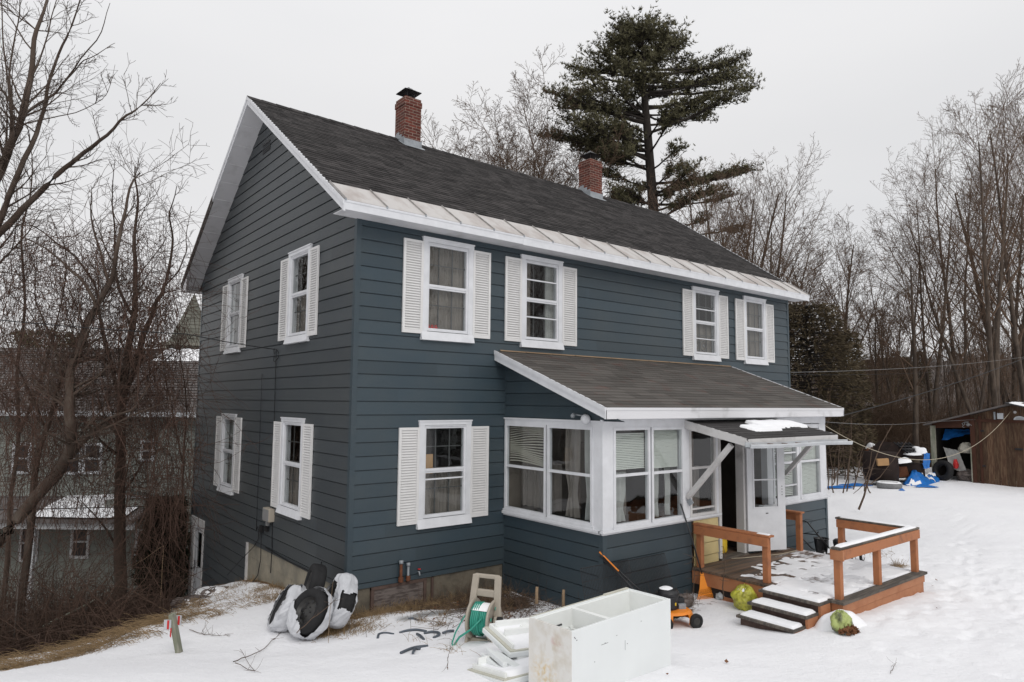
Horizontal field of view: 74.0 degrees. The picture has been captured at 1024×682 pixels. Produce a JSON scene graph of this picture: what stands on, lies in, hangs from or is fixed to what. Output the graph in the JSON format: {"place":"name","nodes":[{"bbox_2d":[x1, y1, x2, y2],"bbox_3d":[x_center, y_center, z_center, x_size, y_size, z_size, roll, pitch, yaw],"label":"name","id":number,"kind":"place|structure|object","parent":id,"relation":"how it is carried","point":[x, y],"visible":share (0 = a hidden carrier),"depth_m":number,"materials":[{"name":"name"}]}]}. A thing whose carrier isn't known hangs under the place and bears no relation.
{"place":"outdoors","nodes":[
{"label":"outdoors","id":0,"kind":"place"},
{"bbox_2d":[0,467,1023,681],"bbox_3d":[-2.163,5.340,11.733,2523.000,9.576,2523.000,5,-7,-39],"label":"ground","id":1,"kind":"structure","parent":0,"point":[970,628],"depth_m":8.52,"materials":[{"name":"snow"}]},
{"bbox_2d":[0,571,88,657],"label":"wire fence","id":2,"kind":"object","parent":1,"relation":"on","point":[17,601],"visible":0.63,"depth_m":11.41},
{"bbox_2d":[0,104,92,610],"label":"bare tree","id":3,"kind":"object","parent":1,"relation":"on","point":[7,561],"visible":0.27,"depth_m":15.51,"materials":[{"name":"brown plant"}]},
{"bbox_2d":[0,109,270,645],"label":"vines","id":4,"kind":"object","parent":3,"relation":"hanging from","point":[169,422],"visible":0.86,"depth_m":12.65,"materials":[{"name":"plant"}]},
{"bbox_2d":[5,328,93,405],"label":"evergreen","id":5,"kind":"object","parent":1,"relation":"on","point":[44,338],"visible":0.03,"depth_m":45.23,"materials":[{"name":"green plant"}]},
{"bbox_2d":[0,0,177,275],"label":"bare tree","id":6,"kind":"object","parent":1,"relation":"on","point":[16,124],"visible":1,"depth_m":12.65,"materials":[{"name":"brown plant"}]},
{"bbox_2d":[0,245,177,640],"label":"bare tree","id":7,"kind":"object","parent":1,"relation":"on","point":[26,566],"visible":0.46,"depth_m":13.13,"materials":[{"name":"brown plant"}]},
{"bbox_2d":[0,347,198,615],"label":"house","id":8,"kind":"structure","parent":1,"relation":"on","point":[62,525],"depth_m":22.57,"materials":[{"name":"grey"}]},
{"bbox_2d":[18,529,39,561],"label":"window","id":9,"kind":"structure","parent":8,"relation":"in","point":[21,555],"depth_m":22.52,"materials":[{"name":"white metal"}]},
{"bbox_2d":[69,529,90,558],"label":"window","id":10,"kind":"structure","parent":8,"relation":"in","point":[79,553],"depth_m":22.53,"materials":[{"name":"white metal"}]},
{"bbox_2d":[11,131,198,623],"bbox_3d":[-8.498,1.032,14.161,3.334,10.788,4.736,5,-7,-39],"label":"bare tree","id":11,"kind":"object","parent":1,"relation":"on","point":[116,542],"visible":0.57,"depth_m":14.26,"materials":[{"name":"brown plant"}]},
{"bbox_2d":[0,513,213,658],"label":"brush","id":12,"kind":"object","parent":1,"relation":"on","point":[103,617],"visible":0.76,"depth_m":11.63,"materials":[{"name":"plant"}]},
{"bbox_2d":[0,118,231,546],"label":"bare tree","id":13,"kind":"object","parent":1,"relation":"on","point":[71,444],"visible":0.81,"depth_m":11.99,"materials":[{"name":"brown plant"}]},
{"bbox_2d":[0,593,273,671],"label":"dead grass","id":14,"kind":"structure","parent":1,"relation":"on","point":[76,650],"depth_m":9.53,"materials":[{"name":"plant"}]},
{"bbox_2d":[128,493,190,605],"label":"evergreen","id":15,"kind":"object","parent":1,"relation":"on","point":[187,552],"visible":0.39,"depth_m":15.90,"materials":[{"name":"plant"}]},
{"bbox_2d":[127,285,205,596],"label":"bare tree","id":16,"kind":"object","parent":1,"relation":"on","point":[179,416],"visible":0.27,"depth_m":16.12,"materials":[{"name":"brown plant"}]},
{"bbox_2d":[164,612,182,652],"bbox_3d":[-4.151,3.653,8.351,0.252,0.604,0.114,4,-6,-31],"label":"marker post","id":17,"kind":"object","parent":1,"relation":"on","point":[172,623],"visible":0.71,"depth_m":8.32,"materials":[{"name":"grey wood"}]},
{"bbox_2d":[161,294,200,406],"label":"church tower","id":18,"kind":"structure","parent":1,"relation":"on","point":[192,328],"depth_m":61.49,"materials":[{"name":"black metal"}]},
{"bbox_2d":[201,586,228,597],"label":"snow","id":19,"kind":"structure","parent":1,"relation":"on","point":[215,589],"depth_m":12.42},
{"bbox_2d":[267,584,306,631],"bbox_3d":[-3.071,3.648,9.304,0.296,0.696,0.668,34,-17,-18],"label":"tire","id":20,"kind":"object","parent":1,"relation":"on","point":[286,597],"visible":0.63,"depth_m":9.12,"materials":[{"name":"rubber"}]},
{"bbox_2d":[286,586,333,639],"bbox_3d":[-2.646,3.553,8.903,0.670,0.681,0.294,-3,-37,36],"label":"tire","id":21,"kind":"object","parent":1,"relation":"on","point":[306,606],"visible":0.95,"depth_m":8.81,"materials":[{"name":"rubber"}]},
{"bbox_2d":[304,563,326,588],"bbox_3d":[-2.829,3.491,9.700,0.210,0.590,0.590,19,-11,-20],"label":"tire","id":22,"kind":"object","parent":1,"relation":"on","point":[316,575],"visible":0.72,"depth_m":9.57,"materials":[{"name":"rubber"}]},
{"bbox_2d":[326,573,357,628],"bbox_3d":[-2.318,3.494,9.155,0.296,0.718,0.665,27,-18,-28],"label":"tire","id":23,"kind":"object","parent":1,"relation":"on","point":[344,588],"visible":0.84,"depth_m":8.97,"materials":[{"name":"rubber"}]},
{"bbox_2d":[452,573,502,645],"bbox_3d":[-0.377,3.286,8.255,0.529,0.813,0.564,-1,-5,21],"label":"hose reel","id":24,"kind":"object","parent":1,"relation":"on","point":[479,615],"visible":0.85,"depth_m":8.22,"materials":[{"name":"beige plastic"}]},
{"bbox_2d":[467,652,528,681],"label":"refrigerator door","id":25,"kind":"structure","parent":1,"relation":"on","point":[492,673],"depth_m":6.55,"materials":[{"name":"white plastic"}]},
{"bbox_2d":[482,617,528,657],"bbox_3d":[0.091,3.138,7.252,0.626,0.276,0.598,4,-6,-31],"label":"refrigerator door","id":26,"kind":"structure","parent":25,"relation":"on","point":[509,638],"depth_m":7.12,"materials":[{"name":"white plastic"}]},
{"bbox_2d":[481,647,519,666],"bbox_3d":[-0.132,3.228,6.791,0.208,0.176,0.530,4,-6,-31],"label":"door handle trim","id":27,"kind":"structure","parent":1,"relation":"on","point":[500,658],"depth_m":6.77,"materials":[{"name":"white plastic"}]},
{"bbox_2d":[181,87,852,614],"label":"house","id":28,"kind":"structure","parent":1,"relation":"on","point":[465,369],"depth_m":11.74,"materials":[{"name":"wood"}]},
{"bbox_2d":[0,320,274,349],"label":"wire","id":29,"kind":"object","parent":28,"relation":"attached to","point":[131,330],"visible":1,"depth_m":10.92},
{"bbox_2d":[188,515,204,595],"bbox_3d":[-7.267,5.372,15.779,0.290,2.490,1.070,5,-7,-39],"label":"basement door","id":30,"kind":"structure","parent":28,"relation":"in","point":[201,523],"depth_m":15.87,"materials":[{"name":"white paint"}]},
{"bbox_2d":[213,413,241,494],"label":"window","id":31,"kind":"structure","parent":28,"relation":"in","point":[221,468],"depth_m":14.66,"materials":[{"name":"white paint"}]},
{"bbox_2d":[220,274,248,353],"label":"window","id":32,"kind":"structure","parent":28,"relation":"in","point":[230,348],"depth_m":14.85,"materials":[{"name":"white paint"}]},
{"bbox_2d":[270,417,313,519],"bbox_3d":[-3.729,2.150,11.651,0.227,1.662,1.746,5,-7,-39],"label":"window","id":33,"kind":"structure","parent":28,"relation":"in","point":[298,492],"depth_m":11.77,"materials":[{"name":"white paint"}]},
{"bbox_2d":[278,243,319,344],"bbox_3d":[-3.687,-0.790,11.897,0.229,1.665,1.716,5,-7,-39],"label":"window","id":34,"kind":"structure","parent":28,"relation":"in","point":[303,309],"depth_m":12.03,"materials":[{"name":"white paint"}]},
{"bbox_2d":[396,420,488,529],"bbox_3d":[-1.113,2.118,10.952,1.718,1.679,0.228,5,-7,-39],"label":"window","id":35,"kind":"structure","parent":28,"relation":"in","point":[424,490],"depth_m":10.94,"materials":[{"name":"white paint"}]},
{"bbox_2d":[401,236,490,343],"bbox_3d":[-1.084,-0.819,11.218,1.710,1.676,0.228,5,-7,-39],"label":"window","id":36,"kind":"structure","parent":28,"relation":"in","point":[446,287],"depth_m":11.26,"materials":[{"name":"white paint"}]},
{"bbox_2d":[502,423,561,519],"bbox_3d":[0.343,2.138,11.356,0.397,1.500,1.100,5,-7,-39],"label":"porch window","id":37,"kind":"structure","parent":28,"relation":"in","point":[533,473],"depth_m":11.39,"materials":[{"name":"white paint"}]},
{"bbox_2d":[504,254,576,349],"bbox_3d":[0.508,-0.688,12.509,1.738,1.676,0.250,5,-7,-39],"label":"window","id":38,"kind":"structure","parent":28,"relation":"in","point":[559,301],"depth_m":12.53,"materials":[{"name":"white paint"}]},
{"bbox_2d":[545,425,593,529],"bbox_3d":[1.151,2.225,10.627,0.755,1.790,1.045,5,-7,-39],"label":"porch window","id":39,"kind":"structure","parent":28,"relation":"in","point":[578,454],"depth_m":10.55,"materials":[{"name":"white paint"}]},
{"bbox_2d":[588,427,652,529],"bbox_3d":[1.646,2.081,10.452,0.920,1.515,0.545,5,-7,-39],"label":"porch window","id":40,"kind":"structure","parent":28,"relation":"in","point":[619,466],"depth_m":10.35,"materials":[{"name":"white paint"}]},
{"bbox_2d":[650,427,684,523],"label":"porch window","id":41,"kind":"structure","parent":28,"relation":"in","point":[664,458],"depth_m":10.94,"materials":[{"name":"white paint"}]},
{"bbox_2d":[689,430,716,520],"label":"porch window","id":42,"kind":"structure","parent":28,"relation":"in","point":[694,470],"depth_m":11.49,"materials":[{"name":"white glass"}]},
{"bbox_2d":[682,286,728,361],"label":"window","id":43,"kind":"structure","parent":28,"relation":"in","point":[697,336],"depth_m":15.68,"materials":[{"name":"white paint"}]},
{"bbox_2d":[735,295,774,364],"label":"window","id":44,"kind":"structure","parent":28,"relation":"in","point":[751,337],"depth_m":17.01,"materials":[{"name":"white paint"}]},
{"bbox_2d":[739,424,781,431],"bbox_3d":[4.188,1.460,11.425,0.915,0.117,0.375,5,-7,-39],"label":"snow patch","id":45,"kind":"object","parent":28,"relation":"on","point":[758,427],"visible":0.98,"depth_m":11.30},
{"bbox_2d":[745,448,786,550],"bbox_3d":[4.560,2.772,12.184,0.786,1.920,0.045,2,-5,-16],"label":"storm door","id":46,"kind":"structure","parent":28,"relation":"in","point":[771,520],"depth_m":12.15,"materials":[{"name":"white paint"}]},
{"bbox_2d":[745,419,807,427],"bbox_3d":[4.708,1.477,12.097,1.566,0.151,0.486,5,-7,-39],"label":"snow patch","id":47,"kind":"object","parent":28,"relation":"on","point":[779,423],"visible":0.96,"depth_m":12.03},
{"bbox_2d":[772,447,800,503],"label":"porch window","id":48,"kind":"structure","parent":28,"relation":"in","point":[795,497],"depth_m":13.20,"materials":[{"name":"white paint"}]},
{"bbox_2d":[799,445,822,499],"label":"porch window","id":49,"kind":"structure","parent":28,"relation":"in","point":[807,461],"depth_m":13.73,"materials":[{"name":"white paint"}]},
{"bbox_2d":[421,42,643,200],"bbox_3d":[0.353,-2.889,40.133,15.438,26.247,12.850,-3,-6,33],"label":"bare tree","id":50,"kind":"object","parent":1,"relation":"on","point":[529,156],"visible":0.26,"depth_m":38.01,"materials":[{"name":"grey plant"}]},
{"bbox_2d":[164,549,910,654],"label":"dead grass","id":51,"kind":"structure","parent":1,"relation":"on","point":[375,612],"depth_m":10.12,"materials":[{"name":"plant"}]},
{"bbox_2d":[487,84,642,198],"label":"bare tree","id":52,"kind":"object","parent":1,"relation":"on","point":[529,171],"visible":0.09,"depth_m":41.08,"materials":[{"name":"grey plant"}]},
{"bbox_2d":[233,573,937,674],"bbox_3d":[1.889,3.809,10.032,11.011,0.742,6.079,5,-7,-39],"label":"debris","id":53,"kind":"object","parent":1,"relation":"on","point":[522,601],"depth_m":10.26,"materials":[{"name":"plant"}]},
{"bbox_2d":[529,587,670,681],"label":"freezer cabinet","id":54,"kind":"object","parent":1,"relation":"on","point":[622,635],"visible":0.91,"depth_m":6.38,"materials":[{"name":"white metal"}]},
{"bbox_2d":[580,560,632,599],"bbox_3d":[1.377,3.531,9.603,1.027,0.737,0.174,5,-7,-40],"label":"wire crate","id":55,"kind":"object","parent":1,"relation":"on","point":[601,578],"visible":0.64,"depth_m":9.59,"materials":[{"name":"black metal"}]},
{"bbox_2d":[617,553,673,594],"bbox_3d":[2.020,3.591,10.137,1.162,0.680,0.204,5,-7,-39],"label":"wire crate","id":56,"kind":"object","parent":1,"relation":"on","point":[649,572],"visible":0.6,"depth_m":10.22,"materials":[{"name":"black metal"}]},
{"bbox_2d":[533,1,764,240],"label":"pine tree","id":57,"kind":"object","parent":1,"relation":"on","point":[641,57],"visible":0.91,"depth_m":39.16,"materials":[{"name":"green plant"}]},
{"bbox_2d":[599,552,702,628],"bbox_3d":[1.938,3.485,9.545,1.123,0.913,0.941,2,-5,-20],"label":"push mower","id":58,"kind":"object","parent":1,"relation":"on","point":[679,608],"visible":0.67,"depth_m":9.35,"materials":[{"name":"orange metal"}]},
{"bbox_2d":[679,593,693,607],"bbox_3d":[2.612,3.972,10.401,0.516,0.203,0.214,5,-7,-39],"label":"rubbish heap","id":59,"kind":"object","parent":58,"relation":"attached to","point":[685,596],"visible":0.41,"depth_m":10.37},
{"bbox_2d":[637,156,753,256],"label":"bare tree","id":60,"kind":"object","parent":1,"relation":"on","point":[715,203],"visible":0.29,"depth_m":28.74,"materials":[{"name":"grey plant"}]},
{"bbox_2d":[680,504,712,599],"bbox_3d":[3.003,3.370,10.816,0.600,1.510,0.167,0,-5,1],"label":"leaf rake","id":61,"kind":"object","parent":1,"relation":"on","point":[704,586],"visible":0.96,"depth_m":10.80,"materials":[{"name":"plastic"}]},
{"bbox_2d":[642,143,824,309],"bbox_3d":[10.835,-1.934,34.070,7.634,18.348,10.514,5,-7,-39],"label":"bare tree","id":62,"kind":"object","parent":1,"relation":"on","point":[747,215],"visible":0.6,"depth_m":33.04,"materials":[{"name":"grey plant"}]},
{"bbox_2d":[730,583,757,610],"bbox_3d":[3.513,3.831,10.195,0.399,0.343,0.416,5,-7,-39],"label":"leaf bag","id":63,"kind":"object","parent":1,"relation":"on","point":[741,595],"visible":0.87,"depth_m":10.08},
{"bbox_2d":[680,133,846,319],"bbox_3d":[12.904,-1.453,37.655,10.606,18.508,7.700,-3,-6,31],"label":"bare tree","id":64,"kind":"object","parent":1,"relation":"on","point":[784,217],"visible":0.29,"depth_m":36.90,"materials":[{"name":"grey plant"}]},
{"bbox_2d":[704,180,889,351],"bbox_3d":[12.087,-0.112,30.559,7.308,13.278,8.059,5,-7,-39],"label":"bare tree","id":65,"kind":"object","parent":1,"relation":"on","point":[771,270],"visible":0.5,"depth_m":29.70,"materials":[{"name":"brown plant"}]},
{"bbox_2d":[746,238,864,389],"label":"bare tree","id":66,"kind":"object","parent":1,"relation":"on","point":[813,278],"visible":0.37,"depth_m":29.32,"materials":[{"name":"grey plant"}]},
{"bbox_2d":[692,509,927,633],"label":"deck","id":67,"kind":"structure","parent":1,"relation":"on","point":[799,589],"depth_m":10.30,"materials":[{"name":"paint"}]},
{"bbox_2d":[813,537,828,553],"bbox_3d":[5.980,3.955,13.123,0.290,0.290,0.287,5,-7,-39],"label":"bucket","id":68,"kind":"object","parent":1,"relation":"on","point":[820,545],"visible":0.75,"depth_m":13.04,"materials":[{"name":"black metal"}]},
{"bbox_2d":[788,261,856,392],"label":"bare tree","id":69,"kind":"object","parent":1,"relation":"on","point":[848,270],"visible":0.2,"depth_m":30.29,"materials":[{"name":"brown plant"}]},
{"bbox_2d":[788,301,877,478],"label":"evergreen","id":70,"kind":"object","parent":1,"relation":"on","point":[814,354],"visible":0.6,"depth_m":26.43,"materials":[{"name":"green plant"}]},
{"bbox_2d":[802,520,864,560],"bbox_3d":[5.950,3.791,13.009,0.672,0.702,1.323,6,-7,-44],"label":"lawn mower","id":71,"kind":"object","parent":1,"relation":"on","point":[861,557],"visible":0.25,"depth_m":12.87,"materials":[{"name":"black metal"}]},
{"bbox_2d":[765,205,908,395],"bbox_3d":[17.165,-0.479,36.622,7.779,15.283,6.231,5,-7,-39],"label":"bare tree","id":72,"kind":"object","parent":1,"relation":"on","point":[849,281],"visible":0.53,"depth_m":36.45,"materials":[{"name":"grey plant"}]},
{"bbox_2d":[814,609,866,630],"bbox_3d":[4.348,3.671,8.941,0.840,0.252,0.640,5,-7,-39],"label":"snow mound","id":73,"kind":"object","parent":1,"relation":"on","point":[823,623],"visible":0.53,"depth_m":8.83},
{"bbox_2d":[830,609,859,635],"bbox_3d":[4.199,3.549,8.580,0.331,0.267,0.361,5,-7,-39],"label":"leaf bag","id":74,"kind":"object","parent":1,"relation":"on","point":[841,623],"visible":1,"depth_m":8.52,"materials":[{"name":"plastic"}]},
{"bbox_2d":[815,329,884,469],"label":"evergreen","id":75,"kind":"object","parent":1,"relation":"on","point":[849,339],"visible":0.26,"depth_m":29.66,"materials":[{"name":"green plant"}]},
{"bbox_2d":[853,424,911,509],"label":"sapling","id":76,"kind":"object","parent":1,"relation":"on","point":[863,497],"visible":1,"depth_m":18.14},
{"bbox_2d":[863,306,907,410],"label":"bare tree","id":77,"kind":"object","parent":1,"relation":"on","point":[882,379],"visible":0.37,"depth_m":40.96,"materials":[{"name":"brown plant"}]},
{"bbox_2d":[850,278,924,398],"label":"bare tree","id":78,"kind":"object","parent":1,"relation":"on","point":[885,335],"visible":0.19,"depth_m":50.09,"materials":[{"name":"brown plant"}]},
{"bbox_2d":[866,292,908,413],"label":"bare tree","id":79,"kind":"object","parent":1,"relation":"on","point":[883,348],"visible":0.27,"depth_m":46.74,"materials":[{"name":"brown plant"}]},
{"bbox_2d":[876,481,901,488],"bbox_3d":[12.085,4.613,21.753,0.740,0.212,0.736,5,-7,-39],"label":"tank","id":80,"kind":"object","parent":1,"relation":"on","point":[889,484],"visible":1,"depth_m":21.50,"materials":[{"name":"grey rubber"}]},
{"bbox_2d":[849,283,940,427],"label":"bare tree","id":81,"kind":"object","parent":1,"relation":"on","point":[877,384],"visible":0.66,"depth_m":33.84,"materials":[{"name":"brown plant"}]},
{"bbox_2d":[862,288,928,414],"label":"bare tree","id":82,"kind":"object","parent":1,"relation":"on","point":[898,385],"visible":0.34,"depth_m":43.09,"materials":[{"name":"brown plant"}]},
{"bbox_2d":[869,441,926,477],"bbox_3d":[13.238,4.120,23.466,2.636,1.254,1.822,1,-5,-7],"label":"junk machine","id":83,"kind":"object","parent":1,"relation":"on","point":[909,450],"visible":0.69,"depth_m":23.40,"materials":[{"name":"black metal"}]},
{"bbox_2d":[863,451,899,480],"bbox_3d":[12.396,4.185,22.833,1.100,0.940,1.100,5,-7,-39],"label":"barrel","id":84,"kind":"object","parent":83,"relation":"on","point":[891,473],"visible":0.89,"depth_m":22.40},
{"bbox_2d":[795,373,1021,468],"bbox_3d":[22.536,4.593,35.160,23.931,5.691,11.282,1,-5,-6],"label":"brush","id":85,"kind":"object","parent":1,"relation":"on","point":[901,430],"visible":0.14,"depth_m":31.70,"materials":[{"name":"plant"}]},
{"bbox_2d":[844,212,983,462],"bbox_3d":[17.993,0.299,30.233,5.699,11.816,6.073,-2,-6,28],"label":"bare tree","id":86,"kind":"object","parent":1,"relation":"on","point":[914,387],"visible":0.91,"depth_m":29.99,"materials":[{"name":"brown plant"}]},
{"bbox_2d":[840,215,994,414],"bbox_3d":[22.556,0.045,38.184,8.040,15.059,5.880,-5,-8,49],"label":"bare tree","id":87,"kind":"object","parent":1,"relation":"on","point":[884,366],"visible":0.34,"depth_m":38.34,"materials":[{"name":"brown plant"}]},
{"bbox_2d":[903,470,939,485],"bbox_3d":[14.188,4.696,23.551,3.085,0.525,0.876,5,-7,-39],"label":"tarp heap","id":88,"kind":"object","parent":1,"relation":"on","point":[914,478],"visible":0.96,"depth_m":22.95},
{"bbox_2d":[898,339,951,417],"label":"bare tree","id":89,"kind":"object","parent":1,"relation":"on","point":[923,368],"visible":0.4,"depth_m":39.82,"materials":[{"name":"brown plant"}]},
{"bbox_2d":[839,95,1023,414],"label":"bare tree","id":90,"kind":"object","parent":1,"relation":"on","point":[949,310],"visible":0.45,"depth_m":36.09,"materials":[{"name":"brown plant"}]},
{"bbox_2d":[858,140,1022,442],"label":"bare tree","id":91,"kind":"object","parent":1,"relation":"on","point":[936,384],"visible":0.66,"depth_m":33.04,"materials":[{"name":"brown plant"}]},
{"bbox_2d":[860,170,1023,412],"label":"bare tree","id":92,"kind":"object","parent":1,"relation":"on","point":[961,388],"visible":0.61,"depth_m":30.55,"materials":[{"name":"brown plant"}]},
{"bbox_2d":[932,460,953,480],"bbox_3d":[15.342,4.606,24.173,0.341,0.729,0.720,3,-6,-23],"label":"tire","id":93,"kind":"object","parent":1,"relation":"on","point":[947,475],"visible":0.94,"depth_m":24.04,"materials":[{"name":"rubber"}]},
{"bbox_2d":[882,68,1023,406],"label":"bare tree","id":94,"kind":"object","parent":1,"relation":"on","point":[994,375],"visible":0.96,"depth_m":27.02,"materials":[{"name":"brown plant"}]},
{"bbox_2d":[927,305,985,416],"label":"bare tree","id":95,"kind":"object","parent":1,"relation":"on","point":[948,363],"visible":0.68,"depth_m":31.30,"materials":[{"name":"brown plant"}]},
{"bbox_2d":[934,324,978,416],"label":"bare tree","id":96,"kind":"object","parent":1,"relation":"on","point":[956,384],"visible":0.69,"depth_m":31.01,"materials":[{"name":"brown plant"}]},
{"bbox_2d":[910,134,1023,404],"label":"bare tree","id":97,"kind":"object","parent":1,"relation":"on","point":[1014,371],"visible":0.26,"depth_m":36.38,"materials":[{"name":"brown plant"}]},
{"bbox_2d":[921,59,1023,401],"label":"bare tree","id":98,"kind":"object","parent":1,"relation":"on","point":[1019,363],"visible":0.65,"depth_m":28.89,"materials":[{"name":"brown plant"}]},
{"bbox_2d":[923,402,1023,486],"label":"shed","id":99,"kind":"structure","parent":1,"relation":"on","point":[995,456],"depth_m":23.33,"materials":[{"name":"brown wood"}]},
{"bbox_2d":[943,447,965,470],"bbox_3d":[15.881,4.251,24.337,0.270,0.848,0.799,5,-7,-39],"label":"sheet","id":100,"kind":"object","parent":99,"relation":"in","point":[950,452],"visible":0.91,"depth_m":24.39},
{"bbox_2d":[942,429,969,439],"bbox_3d":[16.177,3.402,24.639,0.300,0.417,0.967,5,-7,-39],"label":"tarp","id":101,"kind":"object","parent":99,"relation":"hanging from","point":[948,434],"visible":0.88,"depth_m":24.76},
{"bbox_2d":[934,238,1013,406],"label":"bare tree","id":102,"kind":"object","parent":1,"relation":"on","point":[983,338],"visible":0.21,"depth_m":38.03,"materials":[{"name":"brown plant"}]},
{"bbox_2d":[948,263,1004,407],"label":"bare tree","id":103,"kind":"object","parent":1,"relation":"on","point":[980,352],"visible":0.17,"depth_m":41.15,"materials":[{"name":"brown plant"}]},
{"bbox_2d":[937,92,1023,264],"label":"bare tree","id":104,"kind":"object","parent":1,"relation":"on","point":[999,169],"visible":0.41,"depth_m":34.84,"materials":[{"name":"brown plant"}]},
{"bbox_2d":[966,326,1020,415],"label":"bare tree","id":105,"kind":"object","parent":1,"relation":"on","point":[1002,375],"visible":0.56,"depth_m":32.00,"materials":[{"name":"brown plant"}]},
{"bbox_2d":[970,280,1022,401],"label":"bare tree","id":106,"kind":"object","parent":1,"relation":"on","point":[1001,345],"visible":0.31,"depth_m":36.06,"materials":[{"name":"brown plant"}]},
{"bbox_2d":[0,0,1023,391],"label":"sky","id":107,"kind":"structure","parent":0,"point":[857,76],"materials":[{"name":"white"}]},
{"bbox_2d":[800,358,1019,419],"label":"hill","id":108,"kind":"structure","parent":0,"point":[941,389],"depth_m":153.62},
{"bbox_2d":[4,341,1020,419],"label":"woods","id":109,"kind":"object","parent":108,"relation":"on","point":[940,377],"visible":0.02,"depth_m":142.06,"materials":[{"name":"plant"}]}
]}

